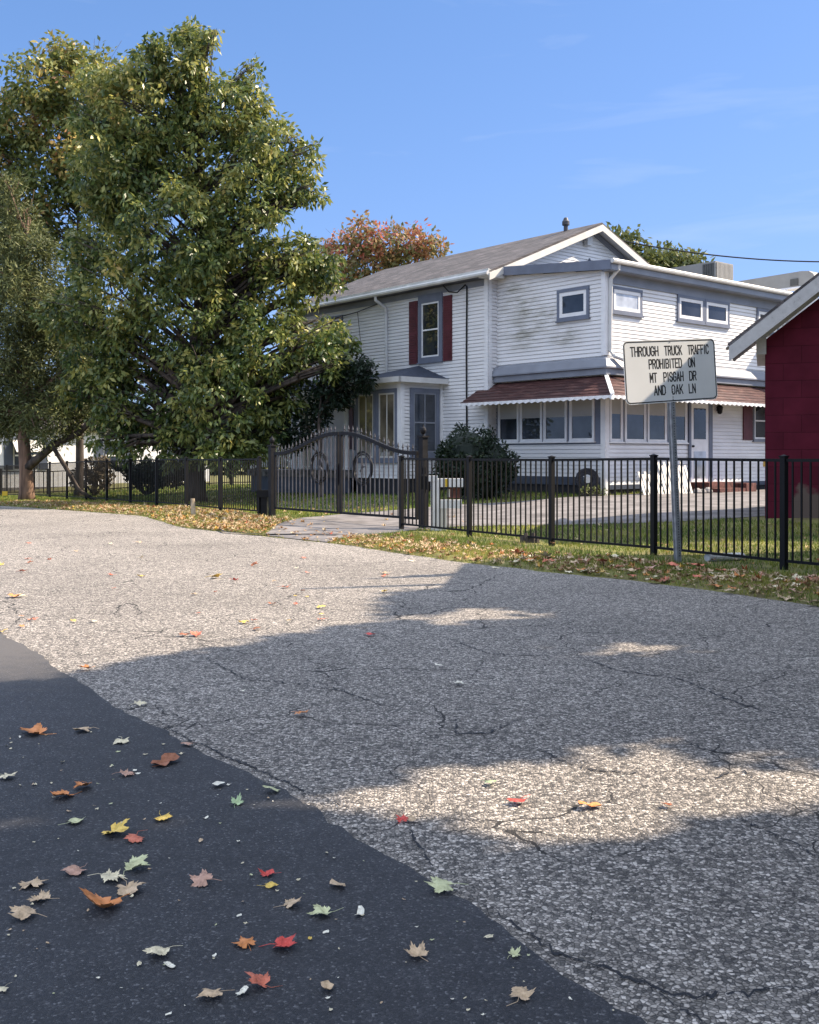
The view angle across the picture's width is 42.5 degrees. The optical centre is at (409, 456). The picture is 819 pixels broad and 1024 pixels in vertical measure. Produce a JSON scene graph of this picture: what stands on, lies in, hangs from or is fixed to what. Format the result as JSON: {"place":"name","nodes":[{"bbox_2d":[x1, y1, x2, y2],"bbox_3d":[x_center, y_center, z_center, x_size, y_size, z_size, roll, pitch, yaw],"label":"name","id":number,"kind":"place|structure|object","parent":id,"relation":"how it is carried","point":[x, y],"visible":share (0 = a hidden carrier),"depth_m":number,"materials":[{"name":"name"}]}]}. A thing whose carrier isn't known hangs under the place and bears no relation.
{"place":"outdoors","nodes":[
{"label":"outdoors","id":0,"kind":"place"},
{"bbox_2d":[0,506,818,1023],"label":"road","id":1,"kind":"structure","parent":0,"point":[696,888],"depth_m":5.49,"materials":[{"name":"asphalt"}]},
{"bbox_2d":[132,700,146,705],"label":"fallen leaf","id":2,"kind":"object","parent":1,"relation":"on","point":[139,702],"visible":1,"depth_m":5.70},
{"bbox_2d":[190,631,201,637],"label":"fallen leaf","id":3,"kind":"object","parent":1,"relation":"on","point":[196,633],"visible":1,"depth_m":7.92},
{"bbox_2d":[213,525,336,534],"bbox_3d":[-2.785,1.294,18.537,0.746,0.051,4.159,0,0,-41],"label":"tar seam","id":4,"kind":"object","parent":1,"relation":"on","point":[255,533],"visible":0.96,"depth_m":18.11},
{"bbox_2d":[0,632,646,1023],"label":"asphalt overlay","id":5,"kind":"object","parent":1,"relation":"on","point":[82,966],"visible":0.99,"depth_m":3.13,"materials":[{"name":"asphalt"}]},
{"bbox_2d":[0,772,15,778],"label":"fallen leaf","id":6,"kind":"object","parent":5,"relation":"on","point":[5,775],"visible":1,"depth_m":4.39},
{"bbox_2d":[9,905,46,919],"bbox_3d":[-1.118,1.326,3.075,0.110,0.024,0.082,0,0,-21],"label":"fallen leaf","id":7,"kind":"object","parent":5,"relation":"on","point":[23,912],"visible":1,"depth_m":3.06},
{"bbox_2d":[18,876,48,888],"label":"fallen leaf","id":8,"kind":"object","parent":5,"relation":"on","point":[36,882],"visible":1,"depth_m":3.28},
{"bbox_2d":[20,723,56,734],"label":"fallen leaf","id":9,"kind":"object","parent":5,"relation":"on","point":[37,728],"visible":1,"depth_m":5.12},
{"bbox_2d":[26,889,58,900],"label":"fallen leaf","id":10,"kind":"object","parent":5,"relation":"on","point":[43,895],"visible":1,"depth_m":3.20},
{"bbox_2d":[50,789,81,795],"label":"fallen leaf","id":11,"kind":"object","parent":5,"relation":"on","point":[61,792],"visible":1,"depth_m":4.17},
{"bbox_2d":[59,816,85,824],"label":"fallen leaf","id":12,"kind":"object","parent":5,"relation":"on","point":[74,820],"visible":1,"depth_m":3.86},
{"bbox_2d":[63,865,85,874],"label":"fallen leaf","id":13,"kind":"object","parent":5,"relation":"on","point":[73,870],"visible":1,"depth_m":3.39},
{"bbox_2d":[74,781,91,787],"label":"fallen leaf","id":14,"kind":"object","parent":5,"relation":"on","point":[78,783],"visible":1,"depth_m":4.27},
{"bbox_2d":[73,726,98,730],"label":"fallen leaf","id":15,"kind":"object","parent":5,"relation":"on","point":[85,728],"visible":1,"depth_m":5.15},
{"bbox_2d":[79,887,129,907],"bbox_3d":[-0.902,1.314,3.159,0.123,0.055,0.186,-2,-5,33],"label":"fallen leaf","id":16,"kind":"object","parent":5,"relation":"on","point":[100,901],"visible":1,"depth_m":3.15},
{"bbox_2d":[87,869,126,882],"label":"fallen leaf","id":17,"kind":"object","parent":5,"relation":"on","point":[107,875],"visible":1,"depth_m":3.34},
{"bbox_2d":[101,818,129,834],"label":"fallen leaf","id":18,"kind":"object","parent":5,"relation":"on","point":[118,827],"visible":1,"depth_m":3.76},
{"bbox_2d":[114,736,128,743],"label":"fallen leaf","id":19,"kind":"object","parent":5,"relation":"on","point":[121,740],"visible":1,"depth_m":4.94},
{"bbox_2d":[113,769,134,776],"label":"fallen leaf","id":20,"kind":"object","parent":5,"relation":"on","point":[125,772],"visible":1,"depth_m":4.43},
{"bbox_2d":[116,877,144,895],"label":"fallen leaf","id":21,"kind":"object","parent":5,"relation":"on","point":[130,888],"visible":1,"depth_m":3.25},
{"bbox_2d":[123,854,148,875],"bbox_3d":[-0.884,1.326,3.421,0.086,0.029,0.116,0,0,-13],"label":"fallen leaf","id":22,"kind":"object","parent":5,"relation":"on","point":[135,862],"visible":1,"depth_m":3.44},
{"bbox_2d":[124,829,147,842],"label":"fallen leaf","id":23,"kind":"object","parent":5,"relation":"on","point":[132,838],"visible":1,"depth_m":3.68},
{"bbox_2d":[142,945,182,954],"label":"fallen leaf","id":24,"kind":"object","parent":5,"relation":"on","point":[158,950],"visible":1,"depth_m":2.83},
{"bbox_2d":[153,811,171,820],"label":"fallen leaf","id":25,"kind":"object","parent":5,"relation":"on","point":[165,816],"visible":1,"depth_m":3.89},
{"bbox_2d":[151,753,179,766],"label":"fallen leaf","id":26,"kind":"object","parent":5,"relation":"on","point":[166,759],"visible":1,"depth_m":4.63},
{"bbox_2d":[164,961,175,967],"bbox_3d":[-0.631,1.337,2.771,0.037,0.008,0.022,8,4,29],"label":"pebble","id":27,"kind":"object","parent":5,"relation":"on","point":[169,964],"visible":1,"depth_m":2.77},
{"bbox_2d":[190,869,221,886],"bbox_3d":[-0.642,1.327,3.308,0.123,0.026,0.080,-8,2,28],"label":"fallen leaf","id":28,"kind":"object","parent":5,"relation":"on","point":[201,878],"visible":1,"depth_m":3.31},
{"bbox_2d":[196,988,229,997],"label":"fallen leaf","id":29,"kind":"object","parent":5,"relation":"on","point":[207,992],"visible":1,"depth_m":2.62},
{"bbox_2d":[231,794,243,807],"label":"fallen leaf","id":30,"kind":"object","parent":5,"relation":"on","point":[237,801],"visible":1,"depth_m":4.09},
{"bbox_2d":[236,985,248,995],"bbox_3d":[-0.419,1.336,2.630,0.023,0.011,0.039,0,7,39],"label":"pebble","id":31,"kind":"object","parent":5,"relation":"on","point":[243,989],"visible":1,"depth_m":2.63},
{"bbox_2d":[232,936,255,949],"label":"fallen leaf","id":32,"kind":"object","parent":5,"relation":"on","point":[243,942],"visible":1,"depth_m":2.89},
{"bbox_2d":[246,972,282,987],"bbox_3d":[-0.373,1.329,2.671,0.103,0.025,0.064,7,-2,12],"label":"fallen leaf","id":33,"kind":"object","parent":5,"relation":"on","point":[261,980],"visible":1,"depth_m":2.67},
{"bbox_2d":[258,881,278,887],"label":"fallen leaf","id":34,"kind":"object","parent":5,"relation":"on","point":[270,884],"visible":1,"depth_m":3.29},
{"bbox_2d":[258,868,280,875],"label":"fallen leaf","id":35,"kind":"object","parent":5,"relation":"on","point":[268,872],"visible":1,"depth_m":3.39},
{"bbox_2d":[263,785,279,791],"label":"fallen leaf","id":36,"kind":"object","parent":5,"relation":"on","point":[273,788],"visible":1,"depth_m":4.21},
{"bbox_2d":[259,934,296,946],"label":"fallen leaf","id":37,"kind":"object","parent":5,"relation":"on","point":[281,941],"visible":1,"depth_m":2.89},
{"bbox_2d":[273,897,300,907],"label":"fallen leaf","id":38,"kind":"object","parent":5,"relation":"on","point":[290,902],"visible":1,"depth_m":3.15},
{"bbox_2d":[307,904,343,914],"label":"fallen leaf","id":39,"kind":"object","parent":5,"relation":"on","point":[320,909],"visible":1,"depth_m":3.10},
{"bbox_2d":[321,980,333,989],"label":"fallen leaf","id":40,"kind":"object","parent":5,"relation":"on","point":[327,984],"visible":1,"depth_m":2.66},
{"bbox_2d":[330,879,345,885],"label":"fallen leaf","id":41,"kind":"object","parent":5,"relation":"on","point":[333,881],"visible":1,"depth_m":3.29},
{"bbox_2d":[355,905,363,914],"bbox_3d":[-0.146,1.336,3.087,0.024,0.011,0.055,2,8,12],"label":"pebble","id":42,"kind":"object","parent":5,"relation":"on","point":[360,910],"visible":1,"depth_m":3.09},
{"bbox_2d":[404,941,427,960],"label":"fallen leaf","id":43,"kind":"object","parent":5,"relation":"on","point":[414,951],"visible":1,"depth_m":2.84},
{"bbox_2d":[424,876,467,892],"bbox_3d":[0.108,1.325,3.256,0.126,0.021,0.094,0,0,22],"label":"fallen leaf","id":44,"kind":"object","parent":5,"relation":"on","point":[439,885],"visible":1,"depth_m":3.26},
{"bbox_2d":[507,947,520,958],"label":"fallen leaf","id":45,"kind":"object","parent":5,"relation":"on","point":[513,952],"visible":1,"depth_m":2.84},
{"bbox_2d":[507,986,534,1005],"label":"fallen leaf","id":46,"kind":"object","parent":5,"relation":"on","point":[522,993],"visible":1,"depth_m":2.62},
{"bbox_2d":[396,814,407,823],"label":"fallen leaf","id":47,"kind":"object","parent":1,"relation":"on","point":[401,818],"visible":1,"depth_m":3.88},
{"bbox_2d":[407,816,417,820],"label":"fallen leaf","id":48,"kind":"object","parent":1,"relation":"on","point":[411,818],"visible":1,"depth_m":3.88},
{"bbox_2d":[154,637,818,1021],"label":"road cracks","id":49,"kind":"object","parent":1,"relation":"on","point":[592,769],"visible":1,"depth_m":3.69,"materials":[{"name":"asphalt"}]},
{"bbox_2d":[508,795,526,801],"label":"fallen leaf","id":50,"kind":"object","parent":1,"relation":"on","point":[517,800],"visible":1,"depth_m":4.08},
{"bbox_2d":[578,801,600,806],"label":"fallen leaf","id":51,"kind":"object","parent":1,"relation":"on","point":[592,804],"visible":1,"depth_m":4.04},
{"bbox_2d":[0,467,818,606],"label":"ground","id":52,"kind":"structure","parent":0,"point":[695,582],"depth_m":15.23,"materials":[{"name":"plant"}]},
{"bbox_2d":[0,170,110,500],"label":"cedar tree","id":53,"kind":"object","parent":52,"relation":"on","point":[27,408],"visible":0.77,"depth_m":33.96,"materials":[{"name":"green plant"}]},
{"bbox_2d":[0,29,145,495],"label":"yellowing tree","id":54,"kind":"object","parent":52,"relation":"on","point":[47,107],"visible":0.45,"depth_m":39.43,"materials":[{"name":"green plant"}]},
{"bbox_2d":[68,454,115,495],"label":"pale shrub","id":55,"kind":"object","parent":52,"relation":"on","point":[90,458],"visible":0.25,"depth_m":40.82,"materials":[{"name":"grey plant"}]},
{"bbox_2d":[0,409,208,490],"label":"white bungalow","id":56,"kind":"object","parent":52,"relation":"on","point":[8,454],"visible":0.18,"depth_m":54.69,"materials":[{"name":"paint"}]},
{"bbox_2d":[14,447,37,468],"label":"window","id":57,"kind":"structure","parent":56,"relation":"in","point":[16,459],"depth_m":53.15,"materials":[{"name":"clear glass"}]},
{"bbox_2d":[104,444,122,464],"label":"window","id":58,"kind":"structure","parent":56,"relation":"in","point":[105,452],"depth_m":56.92,"materials":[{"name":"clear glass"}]},
{"bbox_2d":[0,456,260,514],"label":"iron fence","id":59,"kind":"object","parent":52,"relation":"on","point":[56,479],"visible":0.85,"depth_m":29.74,"materials":[{"name":"metal"}]},
{"bbox_2d":[0,462,267,495],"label":"fence","id":60,"kind":"object","parent":52,"relation":"on","point":[47,481],"visible":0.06,"depth_m":45.92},
{"bbox_2d":[111,454,185,494],"bbox_3d":[-9.523,0.676,39.016,3.271,1.578,1.479,0,0,0],"label":"dark hedge","id":61,"kind":"object","parent":52,"relation":"on","point":[152,475],"visible":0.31,"depth_m":38.70,"materials":[{"name":"green plant"}]},
{"bbox_2d":[191,498,195,514],"bbox_3d":[-4.703,1.100,22.900,0.112,0.385,0.120,0,0,0],"label":"broken stake","id":62,"kind":"object","parent":52,"relation":"on","point":[193,509],"visible":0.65,"depth_m":22.86,"materials":[{"name":"beige wood"}]},
{"bbox_2d":[25,14,362,501],"bbox_3d":[-6.402,-5.771,30.910,10.024,14.348,5.620,0,0,0],"label":"hickory tree","id":63,"kind":"object","parent":52,"relation":"on","point":[222,394],"visible":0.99,"depth_m":30.30,"materials":[{"name":"green plant"}]},
{"bbox_2d":[210,414,290,474],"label":"woods","id":64,"kind":"object","parent":52,"relation":"on","point":[263,467],"visible":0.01,"depth_m":98.36,"materials":[{"name":"green plant"}]},
{"bbox_2d":[256,490,267,515],"bbox_3d":[-3.250,1.060,23.615,0.340,0.630,0.230,0,0,0],"label":"gate operator","id":65,"kind":"object","parent":52,"relation":"on","point":[263,494],"visible":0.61,"depth_m":23.53,"materials":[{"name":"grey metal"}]},
{"bbox_2d":[267,436,276,515],"bbox_3d":[-3.033,0.429,23.303,0.189,1.790,0.160,0,0,-38],"label":"gate post","id":66,"kind":"object","parent":52,"relation":"on","point":[271,451],"visible":0.96,"depth_m":23.25,"materials":[{"name":"grey metal"}]},
{"bbox_2d":[274,427,338,513],"bbox_3d":[-2.183,0.255,22.218,0.079,1.790,2.517,0,0,-38],"label":"gate leaf","id":67,"kind":"object","parent":66,"relation":"attached to","point":[335,434],"visible":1,"depth_m":21.93,"materials":[{"name":"grey metal"}]},
{"bbox_2d":[273,349,379,497],"bbox_3d":[-2.452,-0.930,30.732,3.519,4.282,1.845,0,0,12],"label":"dogwood tree","id":68,"kind":"object","parent":52,"relation":"on","point":[331,397],"visible":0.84,"depth_m":30.53,"materials":[{"name":"green plant"}]},
{"bbox_2d":[306,210,453,297],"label":"red maple","id":69,"kind":"object","parent":52,"relation":"on","point":[365,250],"visible":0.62,"depth_m":89.11,"materials":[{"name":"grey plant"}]},
{"bbox_2d":[0,498,818,600],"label":"leaf litter","id":70,"kind":"object","parent":52,"relation":"on","point":[234,514],"visible":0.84,"depth_m":15.91,"materials":[{"name":"plant"}]},
{"bbox_2d":[429,476,462,530],"bbox_3d":[0.645,0.825,18.748,0.610,0.980,0.204,0,0,0],"label":"white box stand","id":71,"kind":"object","parent":52,"relation":"on","point":[454,492],"visible":0.46,"depth_m":18.66,"materials":[{"name":"paint"}]},
{"bbox_2d":[429,421,520,499],"bbox_3d":[1.664,0.165,26.979,2.412,2.180,1.734,0,0,0],"label":"round shrub","id":72,"kind":"object","parent":52,"relation":"on","point":[462,443],"visible":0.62,"depth_m":26.61,"materials":[{"name":"green plant"}]},
{"bbox_2d":[520,533,538,542],"bbox_3d":[1.819,1.243,15.905,0.295,0.189,0.109,0,0,0],"label":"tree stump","id":73,"kind":"object","parent":52,"relation":"on","point":[525,538],"visible":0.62,"depth_m":15.88,"materials":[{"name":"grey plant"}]},
{"bbox_2d":[248,217,818,494],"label":"house","id":74,"kind":"structure","parent":52,"relation":"on","point":[517,345],"depth_m":30.12,"materials":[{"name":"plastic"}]},
{"bbox_2d":[323,315,342,332],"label":"window","id":75,"kind":"structure","parent":74,"relation":"in","point":[332,317],"depth_m":35.45,"materials":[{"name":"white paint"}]},
{"bbox_2d":[353,406,354,449],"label":"window","id":76,"kind":"structure","parent":74,"relation":"in","point":[354,406],"depth_m":34.66,"materials":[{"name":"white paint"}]},
{"bbox_2d":[355,390,375,462],"bbox_3d":[-1.325,-0.902,31.595,0.073,2.175,1.040,0,0,-40],"label":"window","id":77,"kind":"structure","parent":74,"relation":"in","point":[365,408],"depth_m":31.59,"materials":[{"name":"glass"}]},
{"bbox_2d":[375,388,396,462],"bbox_3d":[-0.678,-0.902,30.833,0.073,2.175,1.040,0,0,-40],"label":"window","id":78,"kind":"structure","parent":74,"relation":"in","point":[386,399],"depth_m":30.84,"materials":[{"name":"glass"}]},
{"bbox_2d":[409,388,439,457],"bbox_3d":[0.464,-0.988,30.939,1.200,2.045,0.073,0,0,-40],"label":"window","id":79,"kind":"structure","parent":74,"relation":"in","point":[424,403],"depth_m":30.98,"materials":[{"name":"glass"}]},
{"bbox_2d":[417,292,443,363],"bbox_3d":[0.615,-3.882,31.809,0.073,2.095,1.150,0,0,-40],"label":"window","id":80,"kind":"structure","parent":74,"relation":"in","point":[430,306],"depth_m":31.81,"materials":[{"name":"glass"}]},
{"bbox_2d":[496,403,518,443],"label":"window","id":81,"kind":"structure","parent":74,"relation":"in","point":[508,414],"depth_m":29.81,"materials":[{"name":"glass"}]},
{"bbox_2d":[518,401,542,442],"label":"window","id":82,"kind":"structure","parent":74,"relation":"in","point":[531,414],"depth_m":29.14,"materials":[{"name":"glass"}]},
{"bbox_2d":[542,400,566,442],"bbox_3d":[3.930,-1.073,28.456,0.073,1.395,0.900,0,0,-40],"label":"window","id":83,"kind":"structure","parent":74,"relation":"in","point":[554,413],"depth_m":28.47,"materials":[{"name":"glass"}]},
{"bbox_2d":[555,285,589,322],"bbox_3d":[4.334,-4.053,27.980,0.073,0.875,1.170,0,0,-40],"label":"window","id":84,"kind":"structure","parent":74,"relation":"in","point":[573,304],"depth_m":27.96,"materials":[{"name":"white paint"}]},
{"bbox_2d":[567,398,595,442],"bbox_3d":[4.535,-1.073,27.744,0.073,1.395,0.910,0,0,-40],"label":"window","id":85,"kind":"structure","parent":74,"relation":"in","point":[581,412],"depth_m":27.75,"materials":[{"name":"glass"}]},
{"bbox_2d":[609,398,624,442],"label":"window","id":86,"kind":"structure","parent":74,"relation":"in","point":[615,405],"depth_m":27.43,"materials":[{"name":"glass"}]},
{"bbox_2d":[613,286,643,317],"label":"window","id":87,"kind":"structure","parent":74,"relation":"in","point":[626,301],"depth_m":27.75,"materials":[{"name":"glass"}]},
{"bbox_2d":[624,399,647,443],"bbox_3d":[6.013,-1.052,27.946,0.960,1.395,0.073,0,0,-40],"label":"window","id":88,"kind":"structure","parent":74,"relation":"in","point":[634,415],"depth_m":27.95,"materials":[{"name":"glass"}]},
{"bbox_2d":[647,403,668,443],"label":"window","id":89,"kind":"structure","parent":74,"relation":"in","point":[656,412],"depth_m":28.57,"materials":[{"name":"glass"}]},
{"bbox_2d":[675,402,688,443],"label":"window","id":90,"kind":"structure","parent":74,"relation":"in","point":[680,408],"depth_m":29.29,"materials":[{"name":"glass"}]},
{"bbox_2d":[676,294,705,325],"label":"window","id":91,"kind":"structure","parent":74,"relation":"in","point":[690,309],"depth_m":29.57,"materials":[{"name":"white paint"}]},
{"bbox_2d":[691,403,708,481],"bbox_3d":[8.245,-0.390,29.828,0.860,2.240,0.084,0,0,-40],"label":"door","id":92,"kind":"structure","parent":74,"relation":"in","point":[699,412],"depth_m":29.84,"materials":[{"name":"white paint"}]},
{"bbox_2d":[669,261,732,280],"bbox_3d":[9.943,-5.730,35.982,1.080,1.560,1.929,0,0,-40],"label":"rooftop unit","id":93,"kind":"object","parent":74,"relation":"on","point":[718,269],"visible":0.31,"depth_m":35.27,"materials":[{"name":"beige metal"}]},
{"bbox_2d":[705,299,730,328],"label":"window","id":94,"kind":"structure","parent":74,"relation":"in","point":[717,313],"depth_m":30.41,"materials":[{"name":"white paint"}]},
{"bbox_2d":[752,406,764,441],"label":"window","id":95,"kind":"structure","parent":74,"relation":"in","point":[758,412],"depth_m":31.84,"materials":[{"name":"white metal"}]},
{"bbox_2d":[756,308,778,335],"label":"window","id":96,"kind":"structure","parent":74,"relation":"in","point":[759,312],"depth_m":31.91,"materials":[{"name":"white paint"}]},
{"bbox_2d":[737,271,816,291],"bbox_3d":[12.711,-5.515,36.068,0.940,1.330,3.100,0,0,-39],"label":"rooftop duct","id":97,"kind":"object","parent":74,"relation":"on","point":[792,281],"visible":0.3,"depth_m":35.48,"materials":[{"name":"metal"}]},
{"bbox_2d":[575,468,598,495],"bbox_3d":[4.551,0.650,26.950,0.607,0.732,0.239,0,0,0],"label":"hose reel","id":98,"kind":"object","parent":52,"relation":"on","point":[587,477],"visible":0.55,"depth_m":26.88,"materials":[{"name":"plastic"}]},
{"bbox_2d":[580,484,607,495],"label":"leafy plant","id":99,"kind":"object","parent":52,"relation":"on","point":[593,492],"visible":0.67,"depth_m":26.38,"materials":[{"name":"green plant"}]},
{"bbox_2d":[398,454,818,569],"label":"iron fence","id":100,"kind":"object","parent":52,"relation":"on","point":[783,560],"visible":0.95,"depth_m":14.48,"materials":[{"name":"metal"}]},
{"bbox_2d":[606,221,714,267],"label":"green tree","id":101,"kind":"object","parent":52,"relation":"on","point":[664,258],"visible":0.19,"depth_m":60.96,"materials":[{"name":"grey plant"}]},
{"bbox_2d":[622,338,717,562],"bbox_3d":[3.157,-0.034,12.719,1.471,2.858,0.094,0,0,-24],"label":"road sign","id":102,"kind":"object","parent":52,"relation":"on","point":[670,373],"visible":0.98,"depth_m":12.72,"materials":[{"name":"metal"}]},
{"bbox_2d":[690,482,755,492],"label":"brick steps","id":103,"kind":"structure","parent":52,"relation":"on","point":[730,487],"depth_m":29.38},
{"bbox_2d":[704,552,744,561],"bbox_3d":[3.972,1.263,13.245,0.613,0.124,0.109,0,0,-28],"label":"drain pipe","id":104,"kind":"object","parent":52,"relation":"on","point":[707,557],"visible":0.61,"depth_m":13.14,"materials":[{"name":"metal"}]},
{"bbox_2d":[726,272,818,518],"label":"block garage","id":105,"kind":"structure","parent":52,"relation":"on","point":[787,355],"depth_m":18.82,"materials":[{"name":"concrete"}]},
{"bbox_2d":[0,0,818,466],"label":"sky","id":106,"kind":"structure","parent":0,"point":[694,123],"materials":[{"name":"blue"}]},
{"bbox_2d":[266,489,764,541],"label":"driveway","id":107,"kind":"structure","parent":0,"point":[345,524],"depth_m":21.43,"materials":[{"name":"concrete"}]},
{"bbox_2d":[417,425,428,527],"bbox_3d":[0.261,0.362,19.183,0.189,1.890,0.160,0,0,-38],"label":"gate post","id":108,"kind":"object","parent":107,"relation":"on","point":[423,445],"visible":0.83,"depth_m":19.13,"materials":[{"name":"black metal"}]},
{"bbox_2d":[339,425,418,519],"bbox_3d":[-0.619,0.255,20.233,0.072,1.790,2.497,0,0,-38],"label":"gate leaf","id":109,"kind":"object","parent":108,"relation":"attached to","point":[383,445],"visible":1,"depth_m":20.39,"materials":[{"name":"grey metal"}]},
{"bbox_2d":[421,467,426,528],"bbox_3d":[0.280,0.749,18.997,0.160,1.120,0.105,0,0,0],"label":"intercom box","id":110,"kind":"object","parent":107,"relation":"on","point":[425,490],"visible":0.43,"depth_m":18.95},
{"bbox_2d":[637,472,663,494],"bbox_3d":[6.236,0.683,27.122,0.992,0.600,0.299,0,0,-40],"label":"slatted panel","id":111,"kind":"object","parent":107,"relation":"on","point":[644,482],"visible":0.43,"depth_m":27.00,"materials":[{"name":"beige paint"}]},
{"bbox_2d":[658,462,692,493],"bbox_3d":[7.029,0.552,27.868,1.366,0.836,0.409,0,0,-40],"label":"slatted panel","id":112,"kind":"object","parent":107,"relation":"on","point":[685,486],"visible":0.52,"depth_m":27.86,"materials":[{"name":"beige paint"}]},
{"bbox_2d":[623,240,818,261],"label":"utility cable","id":113,"kind":"object","parent":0,"point":[718,255],"visible":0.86,"depth_m":49.98,"materials":[{"name":"rubber"}]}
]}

